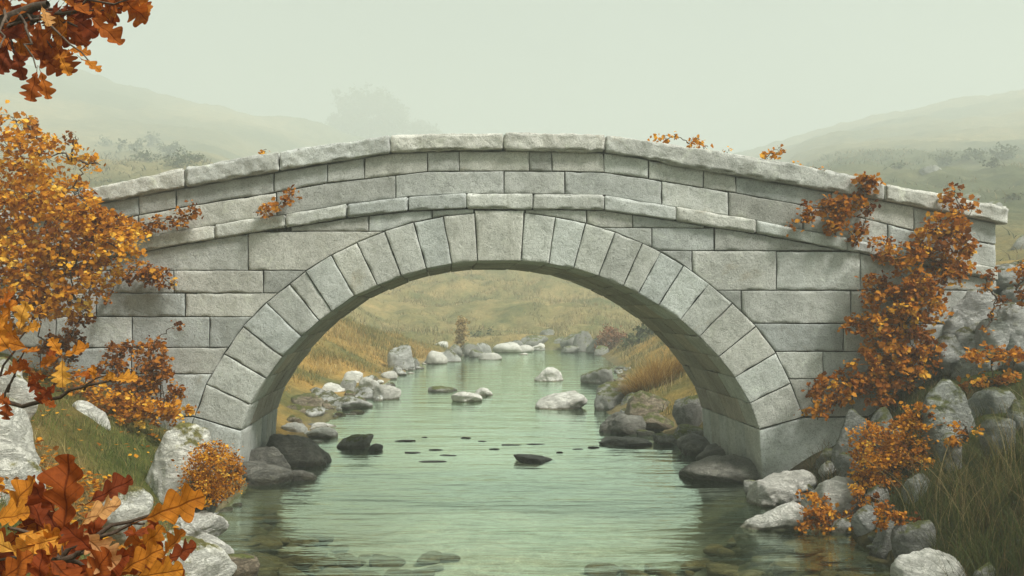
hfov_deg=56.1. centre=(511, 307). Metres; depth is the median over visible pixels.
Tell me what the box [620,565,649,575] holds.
bed stone
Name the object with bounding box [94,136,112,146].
hillside bush
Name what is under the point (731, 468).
rock
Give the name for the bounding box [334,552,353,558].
bed stone
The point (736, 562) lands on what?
bed stone
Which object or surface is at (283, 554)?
bed stone
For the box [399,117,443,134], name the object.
misty tree
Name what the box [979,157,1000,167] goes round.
hillside bush
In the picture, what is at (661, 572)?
bed stone
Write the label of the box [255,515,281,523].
bed stone
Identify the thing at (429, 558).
bed stone
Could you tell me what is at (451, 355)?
rock
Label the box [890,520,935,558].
rock
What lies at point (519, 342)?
shore stone
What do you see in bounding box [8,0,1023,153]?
sky
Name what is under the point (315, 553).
bed stone
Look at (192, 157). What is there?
hillside bush
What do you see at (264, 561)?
bed stone
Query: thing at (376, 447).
stone
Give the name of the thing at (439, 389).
rock
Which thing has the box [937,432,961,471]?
stone
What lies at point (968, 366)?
boulder
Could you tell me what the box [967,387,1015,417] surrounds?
boulder
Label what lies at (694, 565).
bed stone
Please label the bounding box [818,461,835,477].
shore stone
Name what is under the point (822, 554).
bed stone
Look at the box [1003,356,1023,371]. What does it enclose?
boulder
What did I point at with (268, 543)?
bed stone
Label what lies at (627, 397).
rock
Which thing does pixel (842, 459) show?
stone
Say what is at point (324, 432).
stone
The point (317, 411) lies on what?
shore stone
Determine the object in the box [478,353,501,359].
rock
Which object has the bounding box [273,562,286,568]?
bed stone
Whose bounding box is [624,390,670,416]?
rock ledge
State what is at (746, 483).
stone
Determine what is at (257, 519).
bed stone
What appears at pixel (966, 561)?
grass
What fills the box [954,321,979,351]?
boulder
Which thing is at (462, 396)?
rock
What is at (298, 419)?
shore stone
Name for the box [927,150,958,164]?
hillside bush
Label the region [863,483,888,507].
rock
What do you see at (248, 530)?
bed stone
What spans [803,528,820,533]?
bed stone
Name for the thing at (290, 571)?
bed stone
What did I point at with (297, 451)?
rock
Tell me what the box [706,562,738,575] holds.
bed stone
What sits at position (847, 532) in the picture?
shore stone
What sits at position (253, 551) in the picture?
bed stone
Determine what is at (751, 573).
bed stone
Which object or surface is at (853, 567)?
bed stone
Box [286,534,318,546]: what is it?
bed stone
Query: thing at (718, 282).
stone bridge
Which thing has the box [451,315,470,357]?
tall dry weed
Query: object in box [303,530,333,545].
bed stone
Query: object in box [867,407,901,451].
boulder
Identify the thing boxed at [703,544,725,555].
bed stone
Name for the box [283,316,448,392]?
grass
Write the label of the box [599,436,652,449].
rock
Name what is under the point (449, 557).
bed stone
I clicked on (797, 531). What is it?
bed stone
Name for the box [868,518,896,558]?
rock
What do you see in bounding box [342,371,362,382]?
rock
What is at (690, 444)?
rock
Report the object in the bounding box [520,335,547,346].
boulder
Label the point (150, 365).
wall creeper
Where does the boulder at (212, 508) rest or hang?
on the ground at (86, 109)
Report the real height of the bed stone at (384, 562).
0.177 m
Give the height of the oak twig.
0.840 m
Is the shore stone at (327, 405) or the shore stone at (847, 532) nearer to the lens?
the shore stone at (847, 532)
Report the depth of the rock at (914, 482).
8.97 m
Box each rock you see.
[241,461,292,489]
[249,446,291,469]
[266,434,335,484]
[291,393,324,406]
[292,470,316,484]
[310,387,324,393]
[316,390,340,400]
[322,382,341,391]
[328,395,372,408]
[337,434,373,450]
[340,380,356,390]
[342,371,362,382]
[354,385,372,398]
[359,377,379,390]
[373,384,400,399]
[381,371,396,379]
[426,351,447,363]
[428,386,456,391]
[443,349,461,361]
[450,344,461,356]
[451,391,481,401]
[461,343,481,355]
[469,349,482,357]
[475,388,492,395]
[477,343,491,352]
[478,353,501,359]
[493,342,521,352]
[513,454,552,462]
[520,345,534,351]
[534,367,562,381]
[535,390,587,410]
[580,367,613,383]
[599,412,645,436]
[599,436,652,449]
[620,392,634,405]
[643,412,674,431]
[653,433,679,444]
[674,424,703,436]
[677,433,709,455]
[679,454,759,491]
[695,443,725,460]
[734,501,807,548]
[746,478,801,514]
[763,469,817,493]
[800,476,861,523]
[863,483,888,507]
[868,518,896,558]
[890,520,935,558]
[901,473,929,503]
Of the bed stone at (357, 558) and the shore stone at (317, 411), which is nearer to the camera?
the bed stone at (357, 558)
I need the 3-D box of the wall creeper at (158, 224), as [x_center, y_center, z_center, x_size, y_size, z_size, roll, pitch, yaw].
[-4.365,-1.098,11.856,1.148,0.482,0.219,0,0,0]
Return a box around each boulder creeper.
[975,266,1011,335]
[1006,260,1023,306]
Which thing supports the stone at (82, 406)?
on the ground at (86, 109)
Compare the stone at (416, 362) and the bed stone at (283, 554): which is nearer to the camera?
the bed stone at (283, 554)
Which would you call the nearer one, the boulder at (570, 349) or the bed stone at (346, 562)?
the bed stone at (346, 562)
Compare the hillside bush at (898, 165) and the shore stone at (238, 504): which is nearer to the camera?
the shore stone at (238, 504)
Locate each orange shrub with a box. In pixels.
[171,438,247,510]
[842,401,946,494]
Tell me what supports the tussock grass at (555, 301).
on the ground at (86, 109)
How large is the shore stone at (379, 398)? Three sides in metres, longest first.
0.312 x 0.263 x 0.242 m
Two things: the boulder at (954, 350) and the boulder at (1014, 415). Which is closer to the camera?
the boulder at (1014, 415)
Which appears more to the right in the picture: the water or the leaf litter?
the water
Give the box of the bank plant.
[872,499,920,532]
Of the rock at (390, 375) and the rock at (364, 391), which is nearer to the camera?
the rock at (364, 391)
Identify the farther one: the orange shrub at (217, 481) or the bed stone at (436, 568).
the bed stone at (436, 568)
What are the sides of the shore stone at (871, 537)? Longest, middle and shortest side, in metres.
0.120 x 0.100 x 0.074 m
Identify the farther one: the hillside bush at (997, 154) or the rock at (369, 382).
the hillside bush at (997, 154)
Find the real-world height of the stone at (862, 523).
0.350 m
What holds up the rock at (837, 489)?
on the ground at (86, 109)
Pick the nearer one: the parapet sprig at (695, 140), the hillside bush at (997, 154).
the parapet sprig at (695, 140)
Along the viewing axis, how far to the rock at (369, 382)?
25.57 m
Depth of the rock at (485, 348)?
45.16 m
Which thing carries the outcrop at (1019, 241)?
on the ground at (86, 109)
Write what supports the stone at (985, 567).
on the ground at (86, 109)
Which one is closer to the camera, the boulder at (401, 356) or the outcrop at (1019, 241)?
the boulder at (401, 356)
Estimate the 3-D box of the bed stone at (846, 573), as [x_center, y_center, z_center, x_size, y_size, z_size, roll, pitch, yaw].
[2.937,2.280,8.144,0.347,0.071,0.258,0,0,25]
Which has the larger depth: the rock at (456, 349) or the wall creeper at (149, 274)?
the rock at (456, 349)
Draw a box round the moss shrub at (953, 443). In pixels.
[943,420,984,447]
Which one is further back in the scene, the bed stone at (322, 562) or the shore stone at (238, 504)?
the shore stone at (238, 504)
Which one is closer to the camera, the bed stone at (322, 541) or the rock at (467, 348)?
the bed stone at (322, 541)
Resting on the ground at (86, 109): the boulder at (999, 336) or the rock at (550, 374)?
the boulder at (999, 336)
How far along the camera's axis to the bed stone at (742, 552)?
9.89 m
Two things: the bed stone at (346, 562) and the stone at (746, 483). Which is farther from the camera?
the stone at (746, 483)
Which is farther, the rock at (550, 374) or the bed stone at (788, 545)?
the rock at (550, 374)
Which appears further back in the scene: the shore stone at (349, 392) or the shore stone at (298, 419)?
the shore stone at (349, 392)
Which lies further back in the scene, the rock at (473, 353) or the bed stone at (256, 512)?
the rock at (473, 353)
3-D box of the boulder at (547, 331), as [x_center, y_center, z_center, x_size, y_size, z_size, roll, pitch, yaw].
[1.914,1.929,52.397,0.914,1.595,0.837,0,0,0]
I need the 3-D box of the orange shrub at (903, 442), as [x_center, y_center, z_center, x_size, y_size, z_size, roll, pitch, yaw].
[3.951,1.493,9.899,1.012,1.064,0.816,0,0,0]
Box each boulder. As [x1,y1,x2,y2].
[0,357,37,420]
[0,392,45,505]
[102,486,153,543]
[146,422,213,502]
[162,529,236,575]
[176,481,216,517]
[387,344,414,370]
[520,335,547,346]
[540,329,553,334]
[553,336,563,343]
[560,333,575,348]
[561,346,579,352]
[572,330,592,351]
[586,337,600,352]
[594,345,608,355]
[594,379,635,410]
[672,395,702,426]
[831,408,867,462]
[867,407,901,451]
[890,548,965,575]
[921,379,974,456]
[927,333,965,374]
[942,315,963,334]
[950,289,1001,326]
[951,349,1007,378]
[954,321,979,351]
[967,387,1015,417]
[975,318,1009,351]
[990,302,1023,350]
[996,259,1023,290]
[1000,284,1023,303]
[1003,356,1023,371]
[1006,399,1023,430]
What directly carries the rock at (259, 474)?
in the water
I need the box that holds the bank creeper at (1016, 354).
[956,340,1023,392]
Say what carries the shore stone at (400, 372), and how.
on the ground at (86, 109)
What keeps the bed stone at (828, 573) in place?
on the ground at (86, 109)
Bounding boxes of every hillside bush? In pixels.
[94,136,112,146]
[113,138,145,150]
[128,148,162,162]
[138,131,163,146]
[156,140,188,156]
[161,154,198,167]
[172,147,204,161]
[883,160,905,169]
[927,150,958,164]
[953,147,986,161]
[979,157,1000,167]
[985,142,1020,159]
[1003,191,1023,199]
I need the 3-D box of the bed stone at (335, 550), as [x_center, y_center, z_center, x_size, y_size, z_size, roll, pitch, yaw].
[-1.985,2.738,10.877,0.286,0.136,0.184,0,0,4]
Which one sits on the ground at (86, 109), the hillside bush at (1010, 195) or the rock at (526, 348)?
the hillside bush at (1010, 195)
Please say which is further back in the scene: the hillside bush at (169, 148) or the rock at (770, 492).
the hillside bush at (169, 148)
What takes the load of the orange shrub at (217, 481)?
on the ground at (86, 109)
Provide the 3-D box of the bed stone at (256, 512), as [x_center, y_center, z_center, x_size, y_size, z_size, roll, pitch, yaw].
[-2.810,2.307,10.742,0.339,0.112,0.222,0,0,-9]
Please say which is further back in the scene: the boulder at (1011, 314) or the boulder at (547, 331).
the boulder at (547, 331)
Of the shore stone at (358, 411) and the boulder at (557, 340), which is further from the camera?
the boulder at (557, 340)
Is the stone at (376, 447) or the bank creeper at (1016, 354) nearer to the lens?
the bank creeper at (1016, 354)
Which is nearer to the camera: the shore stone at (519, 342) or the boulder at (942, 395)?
the boulder at (942, 395)
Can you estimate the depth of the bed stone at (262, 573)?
8.24 m
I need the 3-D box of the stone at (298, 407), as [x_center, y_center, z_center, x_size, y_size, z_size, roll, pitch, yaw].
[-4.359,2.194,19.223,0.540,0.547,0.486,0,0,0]
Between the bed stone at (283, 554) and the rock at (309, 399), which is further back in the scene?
the rock at (309, 399)
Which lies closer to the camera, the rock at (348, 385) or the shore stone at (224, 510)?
the shore stone at (224, 510)
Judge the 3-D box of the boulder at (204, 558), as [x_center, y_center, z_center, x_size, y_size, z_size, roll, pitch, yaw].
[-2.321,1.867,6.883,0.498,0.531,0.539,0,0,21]
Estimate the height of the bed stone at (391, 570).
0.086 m
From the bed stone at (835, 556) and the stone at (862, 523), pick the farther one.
the stone at (862, 523)
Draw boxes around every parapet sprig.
[647,131,713,148]
[760,144,785,159]
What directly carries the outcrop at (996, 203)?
on the ground at (86, 109)
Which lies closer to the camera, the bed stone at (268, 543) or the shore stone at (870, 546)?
the shore stone at (870, 546)
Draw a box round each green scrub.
[470,327,493,336]
[617,322,655,348]
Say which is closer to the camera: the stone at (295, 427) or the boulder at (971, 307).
the boulder at (971, 307)
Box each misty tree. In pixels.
[320,82,411,137]
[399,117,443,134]
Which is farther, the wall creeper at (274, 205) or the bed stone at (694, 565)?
the wall creeper at (274, 205)
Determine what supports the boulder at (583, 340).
on the ground at (86, 109)
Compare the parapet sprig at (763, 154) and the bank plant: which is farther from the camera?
the parapet sprig at (763, 154)
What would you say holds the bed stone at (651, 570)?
on the ground at (86, 109)
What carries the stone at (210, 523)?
on the ground at (86, 109)
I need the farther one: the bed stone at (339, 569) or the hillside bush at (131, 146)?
the hillside bush at (131, 146)
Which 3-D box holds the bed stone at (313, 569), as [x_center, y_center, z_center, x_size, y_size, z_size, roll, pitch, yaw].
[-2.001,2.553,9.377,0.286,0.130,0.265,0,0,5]
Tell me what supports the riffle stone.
on the water
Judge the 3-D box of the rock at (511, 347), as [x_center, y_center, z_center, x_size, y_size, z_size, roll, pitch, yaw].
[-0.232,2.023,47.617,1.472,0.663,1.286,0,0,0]
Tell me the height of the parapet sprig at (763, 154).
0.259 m
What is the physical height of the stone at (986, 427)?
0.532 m
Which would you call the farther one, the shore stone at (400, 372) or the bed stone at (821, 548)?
the shore stone at (400, 372)
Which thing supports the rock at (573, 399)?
in the water
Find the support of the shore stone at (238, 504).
on the ground at (86, 109)
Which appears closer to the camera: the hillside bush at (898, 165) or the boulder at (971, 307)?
the boulder at (971, 307)
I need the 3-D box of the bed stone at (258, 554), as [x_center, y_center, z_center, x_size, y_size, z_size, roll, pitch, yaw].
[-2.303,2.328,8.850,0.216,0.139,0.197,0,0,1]
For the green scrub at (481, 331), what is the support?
on the ground at (86, 109)
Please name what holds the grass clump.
on the ground at (86, 109)
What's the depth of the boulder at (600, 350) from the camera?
44.20 m
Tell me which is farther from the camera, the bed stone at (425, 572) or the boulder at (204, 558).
the bed stone at (425, 572)
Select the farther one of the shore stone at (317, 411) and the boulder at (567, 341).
the boulder at (567, 341)
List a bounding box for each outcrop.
[919,165,941,174]
[962,192,980,197]
[988,201,1002,205]
[1010,234,1023,249]
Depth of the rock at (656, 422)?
17.06 m
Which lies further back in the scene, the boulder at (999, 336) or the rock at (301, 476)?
the rock at (301, 476)
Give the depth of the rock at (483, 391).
24.04 m
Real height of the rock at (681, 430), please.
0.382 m
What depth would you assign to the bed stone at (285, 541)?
9.93 m
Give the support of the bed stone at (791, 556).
on the ground at (86, 109)
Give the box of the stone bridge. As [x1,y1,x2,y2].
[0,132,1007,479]
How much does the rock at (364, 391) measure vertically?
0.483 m
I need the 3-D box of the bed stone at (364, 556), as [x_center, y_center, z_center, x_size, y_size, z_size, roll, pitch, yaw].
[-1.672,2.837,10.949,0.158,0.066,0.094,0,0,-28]
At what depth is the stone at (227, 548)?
8.03 m
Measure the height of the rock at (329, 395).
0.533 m
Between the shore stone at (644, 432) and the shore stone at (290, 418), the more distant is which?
the shore stone at (290, 418)
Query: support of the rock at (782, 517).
in the water
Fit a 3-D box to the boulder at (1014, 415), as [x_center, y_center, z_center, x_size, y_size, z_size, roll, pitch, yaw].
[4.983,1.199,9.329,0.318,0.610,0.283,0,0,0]
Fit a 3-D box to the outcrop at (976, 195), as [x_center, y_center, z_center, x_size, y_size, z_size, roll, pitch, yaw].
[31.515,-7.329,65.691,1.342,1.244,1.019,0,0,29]
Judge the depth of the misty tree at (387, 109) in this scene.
422.02 m
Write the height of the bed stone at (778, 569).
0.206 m
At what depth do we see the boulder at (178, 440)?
9.13 m
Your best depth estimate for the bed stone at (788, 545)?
9.18 m
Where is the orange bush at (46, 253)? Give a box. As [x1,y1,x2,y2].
[0,100,152,392]
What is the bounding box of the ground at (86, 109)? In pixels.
[0,65,1023,575]
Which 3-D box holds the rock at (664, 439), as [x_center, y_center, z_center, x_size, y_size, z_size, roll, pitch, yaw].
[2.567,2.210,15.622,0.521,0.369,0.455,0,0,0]
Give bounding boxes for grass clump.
[600,349,684,397]
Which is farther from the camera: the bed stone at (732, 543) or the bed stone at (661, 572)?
the bed stone at (732, 543)
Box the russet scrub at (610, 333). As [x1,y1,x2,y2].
[593,324,627,351]
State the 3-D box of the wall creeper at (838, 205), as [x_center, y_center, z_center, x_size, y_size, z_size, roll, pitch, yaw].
[3.979,-1.224,11.859,1.240,0.949,0.266,0,0,0]
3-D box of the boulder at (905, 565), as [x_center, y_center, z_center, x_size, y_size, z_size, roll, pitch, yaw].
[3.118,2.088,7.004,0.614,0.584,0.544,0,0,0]
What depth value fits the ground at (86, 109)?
57.92 m
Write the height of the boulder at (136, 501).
0.394 m
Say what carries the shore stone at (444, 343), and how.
on the ground at (86, 109)
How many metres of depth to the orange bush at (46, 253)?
10.54 m
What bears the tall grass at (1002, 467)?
on the ground at (86, 109)
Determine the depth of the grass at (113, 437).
9.33 m
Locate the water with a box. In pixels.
[217,350,889,575]
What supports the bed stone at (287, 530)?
on the ground at (86, 109)
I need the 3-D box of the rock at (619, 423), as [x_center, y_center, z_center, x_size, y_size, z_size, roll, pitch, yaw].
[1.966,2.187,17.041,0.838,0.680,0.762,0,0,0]
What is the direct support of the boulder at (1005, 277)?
on the boulder at (1008, 292)
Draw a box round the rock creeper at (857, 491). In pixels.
[794,482,880,534]
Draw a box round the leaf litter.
[0,352,178,575]
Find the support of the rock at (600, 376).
in the water
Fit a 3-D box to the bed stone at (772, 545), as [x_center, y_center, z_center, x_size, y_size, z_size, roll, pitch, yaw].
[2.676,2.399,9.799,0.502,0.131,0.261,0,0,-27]
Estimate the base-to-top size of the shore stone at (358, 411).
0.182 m
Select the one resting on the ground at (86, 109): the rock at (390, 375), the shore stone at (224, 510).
the shore stone at (224, 510)
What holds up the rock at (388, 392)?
on the ground at (86, 109)
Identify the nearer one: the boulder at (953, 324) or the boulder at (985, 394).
the boulder at (985, 394)
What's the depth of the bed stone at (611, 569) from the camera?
10.09 m
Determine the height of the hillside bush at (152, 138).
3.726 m
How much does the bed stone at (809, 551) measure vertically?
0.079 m
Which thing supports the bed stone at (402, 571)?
on the ground at (86, 109)
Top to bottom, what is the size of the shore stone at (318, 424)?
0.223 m
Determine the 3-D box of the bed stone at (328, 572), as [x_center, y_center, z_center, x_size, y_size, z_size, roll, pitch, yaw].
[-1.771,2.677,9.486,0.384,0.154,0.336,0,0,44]
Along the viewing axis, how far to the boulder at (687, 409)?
16.26 m
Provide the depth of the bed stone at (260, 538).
9.43 m
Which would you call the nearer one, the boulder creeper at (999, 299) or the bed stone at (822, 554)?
the bed stone at (822, 554)
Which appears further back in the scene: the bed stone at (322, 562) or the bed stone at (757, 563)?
the bed stone at (322, 562)
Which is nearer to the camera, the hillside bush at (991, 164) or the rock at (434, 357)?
the rock at (434, 357)
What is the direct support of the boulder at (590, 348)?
on the ground at (86, 109)
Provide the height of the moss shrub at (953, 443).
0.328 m
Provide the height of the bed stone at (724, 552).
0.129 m
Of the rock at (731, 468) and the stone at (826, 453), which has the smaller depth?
the stone at (826, 453)
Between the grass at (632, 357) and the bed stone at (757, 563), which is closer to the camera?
the bed stone at (757, 563)
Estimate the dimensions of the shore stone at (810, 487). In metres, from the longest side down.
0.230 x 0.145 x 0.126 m
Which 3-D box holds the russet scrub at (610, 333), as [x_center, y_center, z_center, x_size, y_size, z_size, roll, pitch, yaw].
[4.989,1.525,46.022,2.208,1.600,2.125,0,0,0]
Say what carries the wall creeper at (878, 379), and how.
attached to the stone bridge
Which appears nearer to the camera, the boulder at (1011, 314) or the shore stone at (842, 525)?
the shore stone at (842, 525)
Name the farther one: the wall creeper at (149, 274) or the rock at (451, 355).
the rock at (451, 355)
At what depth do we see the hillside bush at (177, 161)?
88.82 m
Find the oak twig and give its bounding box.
[0,290,137,419]
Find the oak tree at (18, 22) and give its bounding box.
[0,0,152,101]
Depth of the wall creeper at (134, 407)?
10.88 m
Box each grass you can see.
[0,353,221,575]
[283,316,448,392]
[346,270,644,346]
[608,327,701,422]
[799,361,1023,575]
[852,369,1023,557]
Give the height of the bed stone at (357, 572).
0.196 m
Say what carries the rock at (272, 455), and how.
in the water
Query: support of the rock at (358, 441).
in the water
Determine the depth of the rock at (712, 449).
13.67 m
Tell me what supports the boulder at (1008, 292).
on the boulder at (1011, 314)
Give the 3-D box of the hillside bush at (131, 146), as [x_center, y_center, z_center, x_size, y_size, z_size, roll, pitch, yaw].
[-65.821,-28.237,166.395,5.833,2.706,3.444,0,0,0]
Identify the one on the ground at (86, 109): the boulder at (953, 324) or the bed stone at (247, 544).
the bed stone at (247, 544)
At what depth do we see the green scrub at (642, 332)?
41.80 m
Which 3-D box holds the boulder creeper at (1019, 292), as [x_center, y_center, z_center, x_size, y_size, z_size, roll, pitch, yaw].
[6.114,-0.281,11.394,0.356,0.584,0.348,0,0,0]
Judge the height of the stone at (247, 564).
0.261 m
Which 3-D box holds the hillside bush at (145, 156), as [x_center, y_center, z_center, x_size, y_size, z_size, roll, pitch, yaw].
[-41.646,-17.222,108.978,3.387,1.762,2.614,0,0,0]
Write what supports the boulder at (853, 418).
on the ground at (86, 109)
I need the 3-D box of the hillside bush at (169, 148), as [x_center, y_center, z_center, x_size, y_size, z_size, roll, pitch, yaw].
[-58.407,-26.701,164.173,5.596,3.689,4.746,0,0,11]
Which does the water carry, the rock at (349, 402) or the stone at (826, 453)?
the rock at (349, 402)
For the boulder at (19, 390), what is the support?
on the ground at (86, 109)
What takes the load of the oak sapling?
on the ground at (86, 109)
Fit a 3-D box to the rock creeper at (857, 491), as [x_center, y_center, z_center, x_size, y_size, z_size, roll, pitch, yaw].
[3.216,1.996,9.540,0.907,0.558,0.466,0,0,0]
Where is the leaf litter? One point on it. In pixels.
(55, 448)
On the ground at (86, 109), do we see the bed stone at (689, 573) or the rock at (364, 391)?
the bed stone at (689, 573)
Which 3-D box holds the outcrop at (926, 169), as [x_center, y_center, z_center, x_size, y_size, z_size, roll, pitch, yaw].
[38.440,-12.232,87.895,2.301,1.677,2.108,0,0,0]
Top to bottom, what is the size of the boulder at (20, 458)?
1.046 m
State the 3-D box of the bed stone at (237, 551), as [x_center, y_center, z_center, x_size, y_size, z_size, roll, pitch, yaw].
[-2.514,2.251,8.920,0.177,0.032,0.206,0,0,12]
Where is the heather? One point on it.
(808, 163)
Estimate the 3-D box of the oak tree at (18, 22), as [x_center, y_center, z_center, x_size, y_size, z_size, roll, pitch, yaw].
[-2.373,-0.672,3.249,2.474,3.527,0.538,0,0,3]
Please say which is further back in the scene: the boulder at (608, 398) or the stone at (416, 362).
the stone at (416, 362)
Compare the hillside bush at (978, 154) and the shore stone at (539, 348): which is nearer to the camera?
the shore stone at (539, 348)
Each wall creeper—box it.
[33,268,101,372]
[57,382,199,428]
[95,320,187,404]
[101,260,177,304]
[125,200,203,234]
[253,184,302,218]
[784,171,885,246]
[793,181,982,420]
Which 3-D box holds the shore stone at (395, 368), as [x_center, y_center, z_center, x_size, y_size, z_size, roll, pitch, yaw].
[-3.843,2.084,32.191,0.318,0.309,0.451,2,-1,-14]
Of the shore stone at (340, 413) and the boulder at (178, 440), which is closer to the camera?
the boulder at (178, 440)
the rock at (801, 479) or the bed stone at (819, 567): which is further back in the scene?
the rock at (801, 479)
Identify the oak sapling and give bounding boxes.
[0,454,204,575]
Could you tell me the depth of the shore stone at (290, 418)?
17.56 m
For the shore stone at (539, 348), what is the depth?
49.85 m
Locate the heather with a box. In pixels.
[2,143,1023,260]
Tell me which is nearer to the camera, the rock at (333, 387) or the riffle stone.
the riffle stone
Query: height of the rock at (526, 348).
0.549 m
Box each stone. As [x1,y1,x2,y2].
[72,400,110,429]
[174,510,228,536]
[196,533,233,553]
[218,507,233,513]
[227,553,260,575]
[232,502,241,509]
[234,547,252,552]
[236,528,262,535]
[237,542,261,546]
[248,509,276,515]
[248,535,278,541]
[249,518,264,523]
[251,540,282,551]
[251,546,268,552]
[252,552,272,561]
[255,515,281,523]
[256,556,278,571]
[257,570,276,575]
[267,531,289,545]
[270,548,306,558]
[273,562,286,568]
[278,555,314,570]
[278,566,305,575]
[280,527,293,532]
[281,422,307,431]
[286,415,295,421]
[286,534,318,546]
[287,403,305,413]
[292,417,302,422]
[301,564,320,573]
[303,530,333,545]
[304,427,337,437]
[305,406,324,416]
[307,549,326,556]
[311,422,326,427]
[312,556,337,569]
[316,570,352,575]
[321,566,355,575]
[322,402,334,408]
[328,544,348,553]
[334,412,345,415]
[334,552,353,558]
[336,557,360,569]
[342,555,366,565]
[344,390,355,395]
[350,410,364,413]
[350,570,381,575]
[359,554,371,558]
[368,443,382,450]
[369,555,405,567]
[373,395,382,400]
[384,568,401,575]
[387,569,412,575]
[393,366,401,371]
[396,370,406,374]
[412,568,434,575]
[413,357,419,366]
[417,553,442,564]
[418,460,446,461]
[427,565,443,571]
[437,553,460,561]
[438,341,447,347]
[505,340,522,345]
[534,346,544,349]
[584,562,620,575]
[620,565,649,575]
[636,430,653,435]
[644,564,658,574]
[656,569,677,575]
[680,558,713,570]
[684,570,694,575]
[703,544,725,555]
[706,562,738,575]
[717,547,734,557]
[717,558,745,565]
[727,537,736,545]
[734,547,757,557]
[738,570,769,575]
[743,480,754,494]
[751,556,768,565]
[757,536,788,550]
[772,558,799,575]
[782,540,818,550]
[783,526,809,534]
[785,554,801,559]
[794,547,820,555]
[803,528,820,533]
[805,484,813,492]
[805,565,823,571]
[815,448,831,469]
[816,546,827,551]
[817,553,834,556]
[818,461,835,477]
[820,571,837,575]
[821,555,839,562]
[829,518,851,535]
[834,452,864,476]
[837,571,867,575]
[842,564,861,569]
[845,529,851,535]
[851,504,877,535]
[866,543,873,548]
[868,534,875,540]
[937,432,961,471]
[973,562,995,575]
[978,416,1015,458]
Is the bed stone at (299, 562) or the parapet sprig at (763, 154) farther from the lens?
the parapet sprig at (763, 154)
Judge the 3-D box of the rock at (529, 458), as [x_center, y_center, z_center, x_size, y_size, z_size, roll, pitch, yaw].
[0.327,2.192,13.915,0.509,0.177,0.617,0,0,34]

